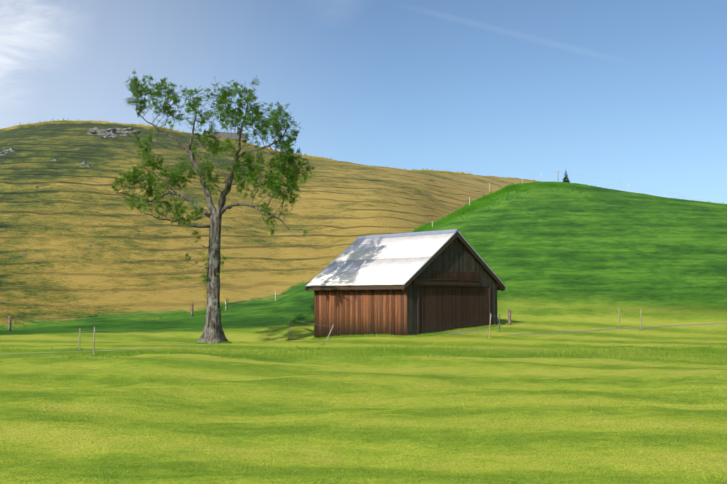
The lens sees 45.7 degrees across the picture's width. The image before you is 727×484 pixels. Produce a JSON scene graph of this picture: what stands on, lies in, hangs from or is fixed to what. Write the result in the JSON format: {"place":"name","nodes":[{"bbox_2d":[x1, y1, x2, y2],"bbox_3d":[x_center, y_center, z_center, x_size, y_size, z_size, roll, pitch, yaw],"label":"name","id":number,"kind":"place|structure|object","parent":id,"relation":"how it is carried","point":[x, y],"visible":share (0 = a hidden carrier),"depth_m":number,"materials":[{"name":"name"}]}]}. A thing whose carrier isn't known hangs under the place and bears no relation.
{"place":"outdoors","nodes":[
{"label":"outdoors","id":0,"kind":"place"},
{"bbox_2d":[0,118,726,483],"bbox_3d":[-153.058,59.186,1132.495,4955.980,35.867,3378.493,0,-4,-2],"label":"ground","id":1,"kind":"structure","parent":0,"point":[590,258],"depth_m":58.71,"materials":[{"name":"green plant"}]},
{"bbox_2d":[8,316,10,330],"bbox_3d":[-25.196,5.935,61.455,0.232,1.376,0.240,2,-4,-23],"label":"old post","id":2,"kind":"object","parent":1,"relation":"on","point":[9,322],"visible":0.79,"depth_m":61.38,"materials":[{"name":"brown wood"}]},
{"bbox_2d":[0,127,157,254],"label":"rock outcrops","id":3,"kind":"object","parent":1,"relation":"on","point":[105,133],"visible":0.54,"depth_m":130.45,"materials":[{"name":"stone"}]},
{"bbox_2d":[93,327,94,354],"bbox_3d":[-12.368,4.703,39.587,0.092,1.592,0.079,0,-4,-2],"label":"fence post","id":4,"kind":"object","parent":1,"relation":"on","point":[94,341],"visible":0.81,"depth_m":39.59,"materials":[{"name":"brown wood"}]},
{"bbox_2d":[109,69,316,343],"bbox_3d":[-8.408,-2.118,49.236,11.670,16.262,7.278,0,-4,-2],"label":"ash tree","id":5,"kind":"object","parent":1,"relation":"on","point":[213,331],"visible":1,"depth_m":48.86,"materials":[{"name":"green plant"}]},
{"bbox_2d":[205,131,247,142],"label":"rock outcrop","id":6,"kind":"object","parent":1,"relation":"on","point":[227,134],"visible":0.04,"depth_m":181.46,"materials":[{"name":"grey stone"}]},
{"bbox_2d":[9,171,682,353],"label":"fence wires","id":7,"kind":"object","parent":1,"relation":"on","point":[206,306],"visible":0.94,"depth_m":61.97,"materials":[{"name":"grey metal"}]},
{"bbox_2d":[305,229,505,337],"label":"barn","id":8,"kind":"structure","parent":1,"relation":"on","point":[414,283],"depth_m":51.39,"materials":[{"name":"brown wood"}]},
{"bbox_2d":[508,309,510,324],"bbox_3d":[9.233,4.873,54.565,0.248,1.329,0.238,0,-4,-2],"label":"old post","id":9,"kind":"object","parent":1,"relation":"on","point":[509,316],"visible":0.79,"depth_m":54.48,"materials":[{"name":"brown wood"}]},
{"bbox_2d":[562,169,569,182],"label":"conifer tree","id":10,"kind":"object","parent":1,"relation":"on","point":[565,178],"visible":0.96,"depth_m":95.99,"materials":[{"name":"green plant"}]},
{"bbox_2d":[437,323,726,335],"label":"track","id":11,"kind":"structure","parent":1,"relation":"on","point":[596,330],"depth_m":53.47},
{"bbox_2d":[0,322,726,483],"bbox_3d":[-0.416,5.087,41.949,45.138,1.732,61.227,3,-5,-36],"label":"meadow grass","id":12,"kind":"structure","parent":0,"point":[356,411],"depth_m":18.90,"materials":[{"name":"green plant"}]},
{"bbox_2d":[0,0,726,203],"label":"sky","id":13,"kind":"structure","parent":0,"point":[627,92],"materials":[{"name":"blue"}]}
]}

